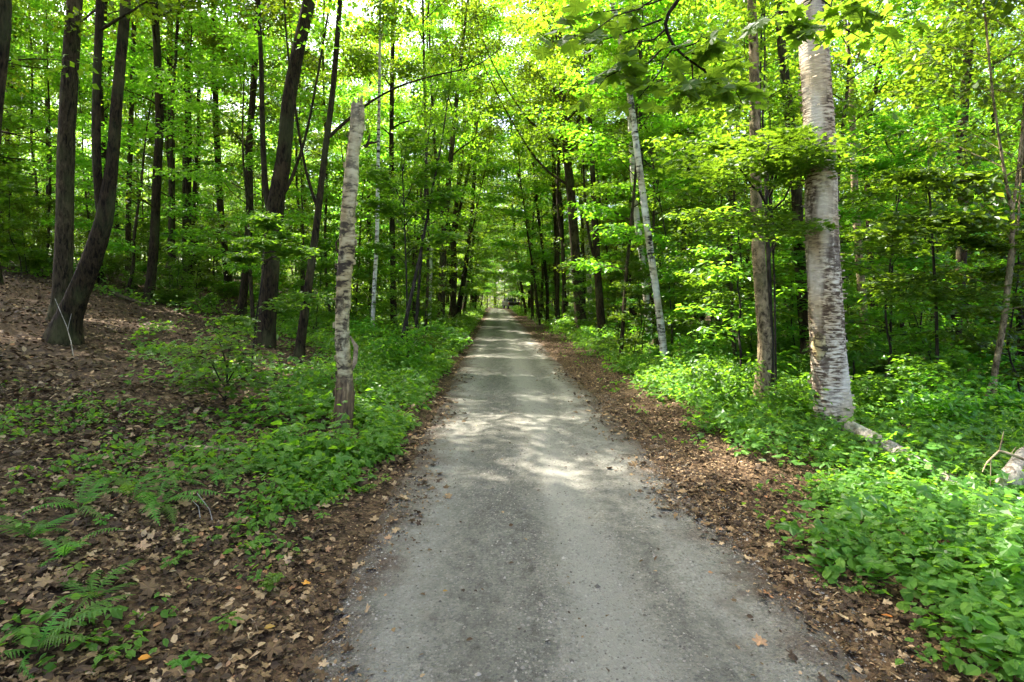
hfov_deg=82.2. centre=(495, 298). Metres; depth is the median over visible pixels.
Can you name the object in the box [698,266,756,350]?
sapling
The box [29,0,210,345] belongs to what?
maple tree
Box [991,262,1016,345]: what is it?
sapling
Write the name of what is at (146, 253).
sapling
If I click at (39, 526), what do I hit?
fern
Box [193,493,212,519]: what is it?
fallen branch
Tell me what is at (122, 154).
young maple
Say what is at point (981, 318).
sapling
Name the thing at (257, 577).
seedling
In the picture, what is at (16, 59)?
maple tree
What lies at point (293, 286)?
sapling
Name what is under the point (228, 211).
young maple
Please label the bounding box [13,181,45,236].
sapling
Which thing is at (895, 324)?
sapling
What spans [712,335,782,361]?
shrub
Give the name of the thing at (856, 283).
sapling
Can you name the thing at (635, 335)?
shrub
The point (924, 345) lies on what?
sapling
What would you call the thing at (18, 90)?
young maple
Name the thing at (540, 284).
young maple
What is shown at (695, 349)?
shrub
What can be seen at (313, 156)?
young maple
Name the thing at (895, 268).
young maple
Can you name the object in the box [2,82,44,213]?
young maple
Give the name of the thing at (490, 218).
maple tree
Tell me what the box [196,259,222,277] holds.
shrub
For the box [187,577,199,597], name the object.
seedling
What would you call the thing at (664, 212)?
young maple
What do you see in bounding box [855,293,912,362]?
sapling
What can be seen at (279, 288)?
sapling
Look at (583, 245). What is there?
maple tree
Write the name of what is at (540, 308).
sapling
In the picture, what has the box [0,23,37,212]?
young maple
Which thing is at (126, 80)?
maple tree
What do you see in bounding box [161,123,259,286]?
young maple
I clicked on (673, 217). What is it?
young maple
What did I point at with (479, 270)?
young maple
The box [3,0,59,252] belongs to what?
maple tree
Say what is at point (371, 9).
sky
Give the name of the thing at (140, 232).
sapling
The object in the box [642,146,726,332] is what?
young maple
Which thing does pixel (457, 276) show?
young maple
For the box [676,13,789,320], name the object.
maple tree
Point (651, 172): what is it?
young maple
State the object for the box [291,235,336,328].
sapling
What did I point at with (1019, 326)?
maple tree
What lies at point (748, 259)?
maple tree
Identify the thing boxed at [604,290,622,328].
sapling
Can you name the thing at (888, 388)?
shrub
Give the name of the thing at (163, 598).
seedling
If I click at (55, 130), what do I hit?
maple tree
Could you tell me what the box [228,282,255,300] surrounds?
shrub
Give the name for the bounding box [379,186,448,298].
young maple
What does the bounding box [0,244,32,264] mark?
shrub
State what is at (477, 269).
young maple
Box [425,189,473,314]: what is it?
young maple
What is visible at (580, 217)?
maple tree
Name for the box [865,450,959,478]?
fern
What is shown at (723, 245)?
young maple
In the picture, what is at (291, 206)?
young maple
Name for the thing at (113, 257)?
shrub
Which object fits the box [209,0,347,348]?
maple tree
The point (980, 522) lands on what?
undergrowth
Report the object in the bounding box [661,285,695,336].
sapling
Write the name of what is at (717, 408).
fern
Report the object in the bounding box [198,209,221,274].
sapling
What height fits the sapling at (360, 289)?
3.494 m
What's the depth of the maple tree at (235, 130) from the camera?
65.47 m
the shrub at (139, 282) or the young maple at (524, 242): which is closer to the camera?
the shrub at (139, 282)
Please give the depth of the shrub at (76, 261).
19.50 m
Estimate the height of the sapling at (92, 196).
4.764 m
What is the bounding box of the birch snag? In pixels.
[329,92,377,430]
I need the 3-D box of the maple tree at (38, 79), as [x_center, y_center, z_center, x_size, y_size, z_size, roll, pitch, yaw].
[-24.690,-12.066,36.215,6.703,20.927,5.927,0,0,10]
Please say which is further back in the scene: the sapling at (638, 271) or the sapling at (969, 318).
the sapling at (969, 318)
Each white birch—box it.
[333,0,432,325]
[536,0,667,359]
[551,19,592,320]
[557,0,685,345]
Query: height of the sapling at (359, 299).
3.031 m
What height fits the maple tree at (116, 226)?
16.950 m
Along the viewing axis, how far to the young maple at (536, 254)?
36.59 m
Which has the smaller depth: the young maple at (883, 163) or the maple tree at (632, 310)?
the young maple at (883, 163)
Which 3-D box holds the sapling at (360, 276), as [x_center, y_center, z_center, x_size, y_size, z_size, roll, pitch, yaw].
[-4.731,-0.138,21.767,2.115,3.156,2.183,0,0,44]
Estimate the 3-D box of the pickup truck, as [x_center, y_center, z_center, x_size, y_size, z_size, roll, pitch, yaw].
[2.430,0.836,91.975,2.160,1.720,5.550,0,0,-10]
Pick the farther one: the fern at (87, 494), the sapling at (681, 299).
the sapling at (681, 299)
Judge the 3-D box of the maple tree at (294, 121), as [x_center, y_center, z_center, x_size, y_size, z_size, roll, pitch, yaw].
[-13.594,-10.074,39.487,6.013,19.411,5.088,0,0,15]
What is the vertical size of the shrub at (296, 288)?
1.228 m
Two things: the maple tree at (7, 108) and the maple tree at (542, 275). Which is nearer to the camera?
the maple tree at (7, 108)
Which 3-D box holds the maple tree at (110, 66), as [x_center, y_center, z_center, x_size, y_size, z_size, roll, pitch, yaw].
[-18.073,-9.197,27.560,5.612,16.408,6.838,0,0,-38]
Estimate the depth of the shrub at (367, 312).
25.36 m
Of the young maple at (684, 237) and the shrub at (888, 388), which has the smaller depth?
the shrub at (888, 388)
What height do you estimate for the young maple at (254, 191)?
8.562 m
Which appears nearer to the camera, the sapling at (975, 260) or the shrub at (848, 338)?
the shrub at (848, 338)
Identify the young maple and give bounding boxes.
[0,0,141,268]
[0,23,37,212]
[0,25,42,209]
[2,61,53,222]
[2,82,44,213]
[5,29,154,234]
[21,143,55,235]
[31,71,146,235]
[33,133,82,240]
[34,131,89,259]
[35,163,87,235]
[41,20,257,292]
[74,130,125,239]
[117,131,168,267]
[118,80,180,245]
[118,103,194,229]
[119,146,152,237]
[132,7,338,330]
[134,53,235,236]
[135,153,191,259]
[137,105,237,243]
[161,106,225,242]
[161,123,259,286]
[162,126,232,223]
[181,0,340,243]
[192,143,308,285]
[201,147,269,247]
[201,180,238,248]
[218,31,380,289]
[220,107,302,237]
[222,149,271,229]
[231,130,294,243]
[242,161,312,245]
[279,100,420,284]
[281,178,312,272]
[289,128,343,299]
[290,132,341,264]
[298,55,417,313]
[311,142,375,245]
[327,177,382,282]
[327,181,387,290]
[328,112,423,304]
[339,165,399,274]
[354,0,521,316]
[356,155,460,321]
[359,123,467,357]
[366,176,425,296]
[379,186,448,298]
[380,108,458,315]
[380,115,523,296]
[386,163,451,310]
[397,75,549,317]
[421,181,468,287]
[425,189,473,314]
[435,230,465,303]
[437,114,498,271]
[450,159,526,316]
[450,192,501,312]
[457,171,510,291]
[457,223,489,299]
[460,220,505,303]
[467,94,560,313]
[468,218,491,309]
[473,79,579,324]
[477,223,507,304]
[480,203,515,306]
[481,260,502,304]
[486,222,533,299]
[488,261,504,297]
[491,211,526,307]
[493,233,513,305]
[494,203,552,300]
[494,237,527,305]
[496,154,570,284]
[501,203,537,300]
[502,135,580,290]
[502,221,565,306]
[503,173,550,298]
[518,169,581,292]
[520,0,773,354]
[523,235,552,311]
[528,193,571,297]
[534,0,645,335]
[538,234,571,313]
[551,174,616,292]
[561,57,687,342]
[564,114,674,322]
[571,28,674,336]
[587,161,625,295]
[588,0,722,345]
[590,154,628,319]
[611,159,680,294]
[615,127,707,309]
[627,163,720,326]
[642,49,805,361]
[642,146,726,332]
[651,0,903,388]
[651,100,790,329]
[664,162,725,322]
[665,0,893,305]
[665,121,878,403]
[696,0,1018,282]
[706,153,752,286]
[762,173,849,251]
[763,44,893,279]
[773,52,878,339]
[835,6,1022,352]
[835,103,1001,375]
[840,160,1023,375]
[845,1,1023,288]
[845,164,946,325]
[846,98,947,328]
[850,153,928,329]
[858,29,1023,346]
[862,0,1023,413]
[922,45,1023,325]
[939,104,1020,325]
[967,69,1023,304]
[971,159,1015,211]
[987,141,1018,238]
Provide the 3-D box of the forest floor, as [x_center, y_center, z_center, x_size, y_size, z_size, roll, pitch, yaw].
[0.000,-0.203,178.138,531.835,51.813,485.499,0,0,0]
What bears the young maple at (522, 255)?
on the forest floor
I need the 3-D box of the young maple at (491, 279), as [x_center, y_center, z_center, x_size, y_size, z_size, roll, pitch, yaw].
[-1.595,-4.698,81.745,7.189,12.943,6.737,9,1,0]
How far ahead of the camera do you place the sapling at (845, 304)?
21.13 m
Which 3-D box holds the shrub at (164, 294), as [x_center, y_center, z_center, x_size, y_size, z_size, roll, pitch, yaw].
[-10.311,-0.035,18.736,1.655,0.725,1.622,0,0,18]
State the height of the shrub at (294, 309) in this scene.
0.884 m
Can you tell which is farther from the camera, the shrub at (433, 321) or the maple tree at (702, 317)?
the maple tree at (702, 317)
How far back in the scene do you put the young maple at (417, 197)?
30.76 m
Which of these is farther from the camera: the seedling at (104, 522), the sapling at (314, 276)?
the sapling at (314, 276)
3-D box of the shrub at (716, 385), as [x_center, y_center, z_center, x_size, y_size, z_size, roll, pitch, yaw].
[3.397,1.291,8.814,1.335,0.943,1.214,0,0,-23]
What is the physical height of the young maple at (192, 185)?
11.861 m
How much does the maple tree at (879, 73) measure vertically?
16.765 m
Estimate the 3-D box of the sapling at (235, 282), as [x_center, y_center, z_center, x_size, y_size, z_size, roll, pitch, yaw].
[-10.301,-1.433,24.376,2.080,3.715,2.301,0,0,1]
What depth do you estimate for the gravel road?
3.65 m
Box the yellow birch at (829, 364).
[795,0,855,430]
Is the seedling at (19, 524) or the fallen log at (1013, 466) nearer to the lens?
the seedling at (19, 524)
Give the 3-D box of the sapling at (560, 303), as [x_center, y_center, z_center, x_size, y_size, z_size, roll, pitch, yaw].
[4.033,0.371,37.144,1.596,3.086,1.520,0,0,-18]
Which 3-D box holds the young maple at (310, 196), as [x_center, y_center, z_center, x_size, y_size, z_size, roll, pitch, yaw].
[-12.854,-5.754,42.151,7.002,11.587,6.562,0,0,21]
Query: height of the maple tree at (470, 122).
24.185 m
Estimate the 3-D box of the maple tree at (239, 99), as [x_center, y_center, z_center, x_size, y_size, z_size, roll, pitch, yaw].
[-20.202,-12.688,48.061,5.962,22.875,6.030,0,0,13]
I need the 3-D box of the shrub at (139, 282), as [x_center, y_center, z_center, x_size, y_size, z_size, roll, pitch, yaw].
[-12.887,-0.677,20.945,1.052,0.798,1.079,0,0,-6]
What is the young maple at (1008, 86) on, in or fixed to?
on the forest floor
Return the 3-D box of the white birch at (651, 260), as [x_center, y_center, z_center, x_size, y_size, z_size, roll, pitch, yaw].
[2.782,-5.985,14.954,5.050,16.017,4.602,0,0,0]
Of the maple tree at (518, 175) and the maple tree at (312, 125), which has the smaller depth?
the maple tree at (312, 125)
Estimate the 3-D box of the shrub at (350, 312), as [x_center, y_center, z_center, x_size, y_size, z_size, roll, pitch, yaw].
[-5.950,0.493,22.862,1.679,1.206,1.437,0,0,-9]
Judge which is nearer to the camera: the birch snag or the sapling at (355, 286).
the birch snag
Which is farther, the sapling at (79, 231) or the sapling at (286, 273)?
the sapling at (79, 231)
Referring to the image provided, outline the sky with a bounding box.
[16,0,1023,306]
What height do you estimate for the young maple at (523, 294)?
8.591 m
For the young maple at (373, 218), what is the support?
on the forest floor
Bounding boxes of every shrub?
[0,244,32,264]
[7,252,51,271]
[9,245,53,267]
[49,257,114,277]
[78,250,123,267]
[103,247,136,280]
[119,268,145,288]
[124,259,159,273]
[146,263,180,277]
[147,286,202,305]
[156,276,180,289]
[170,288,201,303]
[191,274,220,288]
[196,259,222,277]
[200,292,219,305]
[209,277,239,300]
[210,269,236,285]
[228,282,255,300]
[247,302,293,316]
[256,295,296,315]
[281,283,293,290]
[283,287,300,299]
[287,283,300,292]
[321,299,364,321]
[349,314,381,340]
[349,316,387,336]
[354,304,381,317]
[364,321,438,369]
[409,333,447,354]
[426,322,473,349]
[428,320,443,333]
[431,314,456,325]
[438,317,474,331]
[465,318,477,325]
[543,311,575,334]
[568,330,592,342]
[578,323,625,342]
[586,331,618,352]
[588,313,607,330]
[624,332,643,352]
[642,342,715,362]
[672,352,771,411]
[673,333,742,366]
[680,354,741,385]
[696,318,740,342]
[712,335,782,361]
[727,333,756,343]
[730,352,793,368]
[743,373,860,424]
[745,360,799,380]
[752,363,811,395]
[774,348,810,379]
[776,335,801,364]
[794,329,867,346]
[798,369,873,411]
[849,339,983,417]
[854,341,892,365]
[854,348,926,382]
[871,327,902,347]
[873,348,926,373]
[892,332,940,355]
[896,364,1011,436]
[899,378,998,397]
[917,347,990,380]
[949,373,1023,407]
[954,359,1023,393]
[958,364,1023,430]
[971,334,996,347]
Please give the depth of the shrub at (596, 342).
17.72 m
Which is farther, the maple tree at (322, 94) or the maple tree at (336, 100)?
the maple tree at (322, 94)
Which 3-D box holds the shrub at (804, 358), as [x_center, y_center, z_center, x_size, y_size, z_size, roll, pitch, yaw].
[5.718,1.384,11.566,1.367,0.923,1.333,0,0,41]
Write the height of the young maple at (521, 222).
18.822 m
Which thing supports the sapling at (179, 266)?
on the forest floor
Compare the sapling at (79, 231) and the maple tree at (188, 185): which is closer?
the maple tree at (188, 185)
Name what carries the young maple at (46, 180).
on the forest floor
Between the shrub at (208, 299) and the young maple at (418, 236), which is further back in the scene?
the young maple at (418, 236)
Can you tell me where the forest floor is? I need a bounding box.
[0,260,1023,681]
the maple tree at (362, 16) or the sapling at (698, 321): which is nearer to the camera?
the sapling at (698, 321)
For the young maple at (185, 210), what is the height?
9.182 m
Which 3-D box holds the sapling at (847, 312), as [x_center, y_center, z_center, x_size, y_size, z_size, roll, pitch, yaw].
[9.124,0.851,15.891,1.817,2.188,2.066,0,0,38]
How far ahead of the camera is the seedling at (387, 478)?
5.29 m
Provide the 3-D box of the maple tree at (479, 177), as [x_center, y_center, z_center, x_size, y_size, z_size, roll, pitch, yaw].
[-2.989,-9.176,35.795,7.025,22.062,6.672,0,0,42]
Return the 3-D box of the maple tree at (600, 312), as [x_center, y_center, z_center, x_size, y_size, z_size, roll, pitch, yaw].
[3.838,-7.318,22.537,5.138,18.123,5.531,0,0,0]
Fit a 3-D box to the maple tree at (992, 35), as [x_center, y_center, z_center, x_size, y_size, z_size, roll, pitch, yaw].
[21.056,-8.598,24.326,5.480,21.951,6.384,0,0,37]
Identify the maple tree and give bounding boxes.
[0,0,11,146]
[0,0,51,253]
[0,128,56,283]
[0,152,47,171]
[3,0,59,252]
[3,104,38,126]
[5,77,28,100]
[6,0,108,241]
[7,2,23,81]
[8,42,109,89]
[10,14,58,245]
[11,0,137,199]
[12,3,91,252]
[12,9,59,239]
[13,27,81,211]
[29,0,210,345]
[31,0,193,284]
[34,2,127,204]
[37,63,90,196]
[38,0,164,252]
[41,0,181,271]
[44,0,82,319]
[52,105,120,197]
[55,7,136,198]
[81,2,166,253]
[83,4,178,259]
[85,0,205,272]
[89,0,249,291]
[102,0,235,302]
[108,0,258,291]
[112,0,266,279]
[124,12,205,255]
[124,20,196,258]
[129,0,241,267]
[133,1,239,272]
[136,0,281,296]
[167,0,258,277]
[177,22,245,271]
[181,0,300,315]
[204,93,253,210]
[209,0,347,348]
[209,55,245,271]
[219,0,367,294]
[221,22,281,274]
[235,24,321,178]
[241,15,346,287]
[245,28,309,271]
[249,0,395,315]
[258,0,335,255]
[277,0,579,356]
[306,40,361,185]
[307,0,376,230]
[319,14,410,307]
[328,65,376,291]
[332,0,425,300]
[332,0,464,329]
[334,71,387,302]
[335,14,385,290]
[362,0,489,337]
[365,81,415,300]
[380,5,466,313]
[385,84,451,239]
[389,0,507,319]
[395,0,471,315]
[397,0,520,324]
[409,8,509,318]
[414,81,471,285]
[423,14,483,260]
[427,0,523,314]
[435,41,500,312]
[453,0,620,331]
[457,0,521,311]
[461,170,494,294]
[463,0,551,319]
[463,124,497,307]
[471,37,531,315]
[472,0,572,323]
[485,0,626,332]
[498,3,602,316]
[499,152,549,310]
[500,0,592,328]
[500,32,566,319]
[504,3,597,325]
[511,41,566,319]
[514,14,585,302]
[520,115,577,311]
[531,0,657,340]
[531,0,933,125]
[538,56,613,318]
[550,88,577,305]
[554,116,601,272]
[556,90,636,322]
[557,0,700,331]
[564,114,617,276]
[583,5,729,344]
[606,15,671,316]
[644,0,745,331]
[646,0,737,332]
[648,1,779,334]
[654,6,732,328]
[663,113,743,322]
[668,0,801,337]
[672,1,737,321]
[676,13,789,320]
[681,0,798,338]
[696,26,797,333]
[747,0,771,407]
[758,0,948,337]
[762,1,875,310]
[763,0,975,321]
[774,0,809,357]
[832,7,905,334]
[839,96,882,305]
[840,69,896,185]
[842,0,963,326]
[855,23,949,199]
[869,0,1023,358]
[872,10,959,321]
[878,3,1023,258]
[931,0,1023,339]
[936,38,1015,324]
[961,1,1023,135]
[968,28,1023,194]
[969,20,1022,197]
[1006,25,1023,122]
[1014,90,1023,386]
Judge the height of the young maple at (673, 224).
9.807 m
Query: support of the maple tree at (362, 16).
on the forest floor
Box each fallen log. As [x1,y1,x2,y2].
[844,421,967,490]
[994,446,1023,506]
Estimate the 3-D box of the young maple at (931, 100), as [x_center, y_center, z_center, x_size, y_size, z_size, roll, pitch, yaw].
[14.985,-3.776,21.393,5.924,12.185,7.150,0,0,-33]
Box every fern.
[0,513,76,538]
[0,594,135,681]
[21,471,124,520]
[37,527,124,566]
[49,559,139,612]
[89,473,180,503]
[128,476,226,526]
[139,466,208,486]
[189,463,270,490]
[250,450,293,479]
[391,394,430,409]
[693,401,729,416]
[836,438,901,448]
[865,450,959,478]
[891,480,992,506]
[929,527,1022,605]
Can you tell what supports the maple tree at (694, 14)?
on the forest floor
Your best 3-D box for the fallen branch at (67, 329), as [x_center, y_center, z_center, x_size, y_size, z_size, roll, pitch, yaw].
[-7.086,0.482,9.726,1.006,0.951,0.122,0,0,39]
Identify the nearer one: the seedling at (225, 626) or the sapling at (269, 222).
the seedling at (225, 626)
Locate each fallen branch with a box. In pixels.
[55,299,73,355]
[97,286,147,305]
[106,430,142,447]
[165,443,259,451]
[175,542,190,565]
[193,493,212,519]
[982,431,1023,484]
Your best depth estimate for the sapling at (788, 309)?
25.98 m
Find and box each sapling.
[0,151,37,246]
[0,161,13,249]
[0,161,53,276]
[0,197,30,257]
[0,201,53,273]
[7,191,45,247]
[10,208,53,254]
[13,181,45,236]
[27,199,80,257]
[54,179,107,253]
[74,191,111,251]
[74,200,121,260]
[74,210,92,257]
[105,228,141,265]
[118,205,141,244]
[124,220,167,265]
[127,233,172,285]
[131,217,165,259]
[135,207,181,268]
[156,243,199,298]
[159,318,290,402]
[167,204,217,281]
[176,224,218,291]
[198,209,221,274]
[210,210,335,368]
[216,220,261,291]
[219,228,243,284]
[226,212,261,284]
[248,235,287,296]
[253,250,292,297]
[278,262,292,289]
[280,232,322,289]
[280,245,293,293]
[283,242,305,286]
[289,249,334,288]
[290,242,328,288]
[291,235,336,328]
[312,234,372,303]
[313,220,363,303]
[351,252,399,319]
[351,260,366,302]
[351,264,367,302]
[352,256,396,308]
[352,264,377,302]
[359,271,388,307]
[370,265,419,333]
[371,237,414,308]
[376,42,477,363]
[376,275,402,316]
[387,239,449,328]
[388,65,461,331]
[405,279,437,321]
[412,257,438,309]
[456,271,476,312]
[534,288,552,315]
[546,280,568,317]
[558,296,591,319]
[561,282,573,317]
[563,265,595,329]
[587,295,610,325]
[590,249,661,334]
[599,260,670,352]
[604,251,641,321]
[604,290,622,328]
[613,241,687,349]
[650,252,691,327]
[651,269,698,342]
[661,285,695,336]
[662,290,689,327]
[663,267,711,335]
[668,210,751,345]
[674,202,807,375]
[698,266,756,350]
[719,300,784,365]
[746,266,854,353]
[753,238,798,332]
[755,266,799,344]
[774,236,917,382]
[778,256,796,324]
[779,275,798,330]
[798,291,869,351]
[802,165,988,382]
[842,255,868,327]
[844,281,869,337]
[845,256,879,325]
[850,255,914,333]
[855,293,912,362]
[860,190,974,354]
[864,277,987,374]
[878,267,919,328]
[879,306,909,331]
[884,301,946,354]
[902,259,967,353]
[904,261,976,355]
[933,253,1003,344]
[939,183,1023,374]
[941,215,1023,391]
[946,281,1006,341]
[946,284,1002,332]
[958,224,1016,365]
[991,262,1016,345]
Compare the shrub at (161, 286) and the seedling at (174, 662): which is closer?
the seedling at (174, 662)
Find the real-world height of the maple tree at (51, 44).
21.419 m
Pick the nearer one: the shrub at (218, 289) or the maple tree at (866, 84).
the shrub at (218, 289)
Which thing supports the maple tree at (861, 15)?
on the forest floor
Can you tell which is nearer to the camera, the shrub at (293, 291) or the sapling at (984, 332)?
the sapling at (984, 332)
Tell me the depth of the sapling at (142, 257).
37.34 m
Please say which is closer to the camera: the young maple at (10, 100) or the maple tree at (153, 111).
the young maple at (10, 100)
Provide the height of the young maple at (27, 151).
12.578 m
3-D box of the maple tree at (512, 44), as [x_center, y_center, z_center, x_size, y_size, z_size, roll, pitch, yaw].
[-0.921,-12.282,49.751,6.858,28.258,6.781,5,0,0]
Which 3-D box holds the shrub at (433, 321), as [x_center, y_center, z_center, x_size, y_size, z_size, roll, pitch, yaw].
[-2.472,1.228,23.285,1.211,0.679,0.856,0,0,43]
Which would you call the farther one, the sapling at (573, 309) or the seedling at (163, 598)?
the sapling at (573, 309)
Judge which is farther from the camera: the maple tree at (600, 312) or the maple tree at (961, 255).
the maple tree at (600, 312)
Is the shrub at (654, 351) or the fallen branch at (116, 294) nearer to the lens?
the shrub at (654, 351)
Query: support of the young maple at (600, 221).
on the forest floor
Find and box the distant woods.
[24,127,1012,324]
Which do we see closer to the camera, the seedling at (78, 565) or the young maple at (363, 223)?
the seedling at (78, 565)
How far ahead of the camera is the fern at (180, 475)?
4.71 m
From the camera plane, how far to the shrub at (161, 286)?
22.82 m
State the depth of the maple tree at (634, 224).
34.05 m
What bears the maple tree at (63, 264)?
on the forest floor
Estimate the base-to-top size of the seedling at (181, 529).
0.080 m
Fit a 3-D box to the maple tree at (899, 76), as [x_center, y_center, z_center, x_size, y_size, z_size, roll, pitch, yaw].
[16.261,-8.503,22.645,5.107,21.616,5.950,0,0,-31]
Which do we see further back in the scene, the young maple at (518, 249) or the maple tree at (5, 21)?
the young maple at (518, 249)
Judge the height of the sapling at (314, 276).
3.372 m
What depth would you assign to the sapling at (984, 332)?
12.09 m
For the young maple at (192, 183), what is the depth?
39.59 m
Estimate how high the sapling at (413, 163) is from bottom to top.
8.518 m
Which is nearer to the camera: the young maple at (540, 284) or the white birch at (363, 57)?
the white birch at (363, 57)
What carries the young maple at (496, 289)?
on the forest floor
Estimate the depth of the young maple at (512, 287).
58.09 m
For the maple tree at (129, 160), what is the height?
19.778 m
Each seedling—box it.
[8,487,25,494]
[13,519,36,529]
[62,561,88,575]
[73,453,89,459]
[92,513,112,524]
[116,634,148,652]
[154,589,170,606]
[160,550,192,569]
[165,649,210,676]
[173,524,188,533]
[182,535,199,548]
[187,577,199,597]
[209,611,242,630]
[247,571,260,581]
[255,513,266,525]
[258,572,285,594]
[314,510,330,522]
[326,493,350,506]
[361,482,376,490]
[379,473,391,486]
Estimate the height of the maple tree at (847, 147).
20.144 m
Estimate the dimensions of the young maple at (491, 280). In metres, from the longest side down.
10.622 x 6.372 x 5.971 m
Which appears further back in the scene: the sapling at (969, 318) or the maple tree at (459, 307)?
the maple tree at (459, 307)
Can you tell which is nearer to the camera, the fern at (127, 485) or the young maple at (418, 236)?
the fern at (127, 485)
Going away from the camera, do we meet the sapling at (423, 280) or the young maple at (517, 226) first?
the sapling at (423, 280)
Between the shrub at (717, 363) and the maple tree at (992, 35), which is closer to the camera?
the shrub at (717, 363)
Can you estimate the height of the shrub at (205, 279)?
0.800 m
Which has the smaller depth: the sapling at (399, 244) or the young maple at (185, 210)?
the young maple at (185, 210)
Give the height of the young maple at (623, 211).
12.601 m
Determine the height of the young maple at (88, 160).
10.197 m
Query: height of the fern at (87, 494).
0.180 m
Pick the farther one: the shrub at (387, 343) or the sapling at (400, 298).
the sapling at (400, 298)
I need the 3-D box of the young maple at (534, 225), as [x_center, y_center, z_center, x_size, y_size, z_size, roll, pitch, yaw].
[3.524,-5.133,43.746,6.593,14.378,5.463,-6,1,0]
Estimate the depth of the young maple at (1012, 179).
25.20 m
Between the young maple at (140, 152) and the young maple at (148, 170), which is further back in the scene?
the young maple at (148, 170)
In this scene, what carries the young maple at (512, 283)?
on the forest floor
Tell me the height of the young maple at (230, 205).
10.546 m
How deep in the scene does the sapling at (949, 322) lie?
15.12 m
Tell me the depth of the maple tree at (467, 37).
21.64 m
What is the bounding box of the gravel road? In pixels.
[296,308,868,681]
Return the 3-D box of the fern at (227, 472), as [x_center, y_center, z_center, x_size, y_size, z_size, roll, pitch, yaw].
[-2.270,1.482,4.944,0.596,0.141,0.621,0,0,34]
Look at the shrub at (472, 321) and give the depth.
33.18 m
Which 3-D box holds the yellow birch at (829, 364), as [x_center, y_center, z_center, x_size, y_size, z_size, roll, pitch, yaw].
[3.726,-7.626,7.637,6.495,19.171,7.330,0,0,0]
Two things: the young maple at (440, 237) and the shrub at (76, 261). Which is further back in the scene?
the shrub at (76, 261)
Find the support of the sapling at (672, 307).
on the forest floor
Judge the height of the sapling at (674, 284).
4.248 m
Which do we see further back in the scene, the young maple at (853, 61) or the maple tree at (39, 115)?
the maple tree at (39, 115)
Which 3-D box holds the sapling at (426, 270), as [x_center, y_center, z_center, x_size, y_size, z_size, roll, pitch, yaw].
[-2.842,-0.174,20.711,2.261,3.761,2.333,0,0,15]
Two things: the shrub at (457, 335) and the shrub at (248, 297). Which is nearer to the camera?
the shrub at (457, 335)
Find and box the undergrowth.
[0,250,1023,681]
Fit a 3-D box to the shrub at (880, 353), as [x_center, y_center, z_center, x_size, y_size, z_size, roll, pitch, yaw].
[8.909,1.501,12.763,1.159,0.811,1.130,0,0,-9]
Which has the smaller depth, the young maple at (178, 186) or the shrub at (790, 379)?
the shrub at (790, 379)
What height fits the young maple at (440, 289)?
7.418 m
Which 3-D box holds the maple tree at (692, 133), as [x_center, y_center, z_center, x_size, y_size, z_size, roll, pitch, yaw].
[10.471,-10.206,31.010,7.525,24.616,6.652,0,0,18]
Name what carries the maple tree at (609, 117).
on the forest floor
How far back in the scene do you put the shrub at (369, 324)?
16.83 m
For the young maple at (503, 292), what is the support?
on the forest floor
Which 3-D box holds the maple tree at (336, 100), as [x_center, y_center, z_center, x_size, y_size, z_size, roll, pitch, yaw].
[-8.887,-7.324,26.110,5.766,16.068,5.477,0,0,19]
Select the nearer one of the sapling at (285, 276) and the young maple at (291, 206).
the sapling at (285, 276)
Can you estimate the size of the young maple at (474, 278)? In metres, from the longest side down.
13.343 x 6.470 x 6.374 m
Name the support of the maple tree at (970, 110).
on the forest floor
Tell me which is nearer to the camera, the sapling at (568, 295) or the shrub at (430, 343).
the shrub at (430, 343)
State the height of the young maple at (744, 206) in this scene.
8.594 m
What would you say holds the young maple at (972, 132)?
on the forest floor
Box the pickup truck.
[502,298,519,308]
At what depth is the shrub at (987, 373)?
10.23 m
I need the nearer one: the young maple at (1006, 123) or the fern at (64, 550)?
the fern at (64, 550)
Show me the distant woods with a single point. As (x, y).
(493, 301)
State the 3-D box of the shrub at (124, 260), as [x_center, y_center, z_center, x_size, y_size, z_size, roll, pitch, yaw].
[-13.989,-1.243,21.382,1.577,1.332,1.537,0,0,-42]
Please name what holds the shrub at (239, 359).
on the forest floor
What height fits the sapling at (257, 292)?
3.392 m
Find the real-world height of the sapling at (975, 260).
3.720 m
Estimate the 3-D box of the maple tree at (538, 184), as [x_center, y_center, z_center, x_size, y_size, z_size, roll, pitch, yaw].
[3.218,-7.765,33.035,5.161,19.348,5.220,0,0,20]
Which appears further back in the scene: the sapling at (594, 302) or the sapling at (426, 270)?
the sapling at (594, 302)
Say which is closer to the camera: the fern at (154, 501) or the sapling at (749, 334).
the fern at (154, 501)
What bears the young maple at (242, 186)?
on the forest floor
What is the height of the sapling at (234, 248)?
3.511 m
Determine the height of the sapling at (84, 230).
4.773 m
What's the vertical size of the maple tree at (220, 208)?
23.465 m
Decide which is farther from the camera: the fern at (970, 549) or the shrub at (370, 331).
the shrub at (370, 331)
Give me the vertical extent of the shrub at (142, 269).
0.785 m
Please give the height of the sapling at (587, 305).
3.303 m
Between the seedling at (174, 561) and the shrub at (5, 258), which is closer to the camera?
the seedling at (174, 561)
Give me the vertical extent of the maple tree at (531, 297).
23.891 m
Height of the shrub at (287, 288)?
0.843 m
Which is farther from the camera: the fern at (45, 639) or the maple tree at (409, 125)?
the maple tree at (409, 125)
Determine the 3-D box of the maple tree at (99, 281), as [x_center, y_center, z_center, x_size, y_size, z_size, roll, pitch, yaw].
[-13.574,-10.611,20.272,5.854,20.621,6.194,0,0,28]
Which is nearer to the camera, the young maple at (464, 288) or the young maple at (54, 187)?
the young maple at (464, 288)
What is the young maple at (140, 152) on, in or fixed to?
on the forest floor

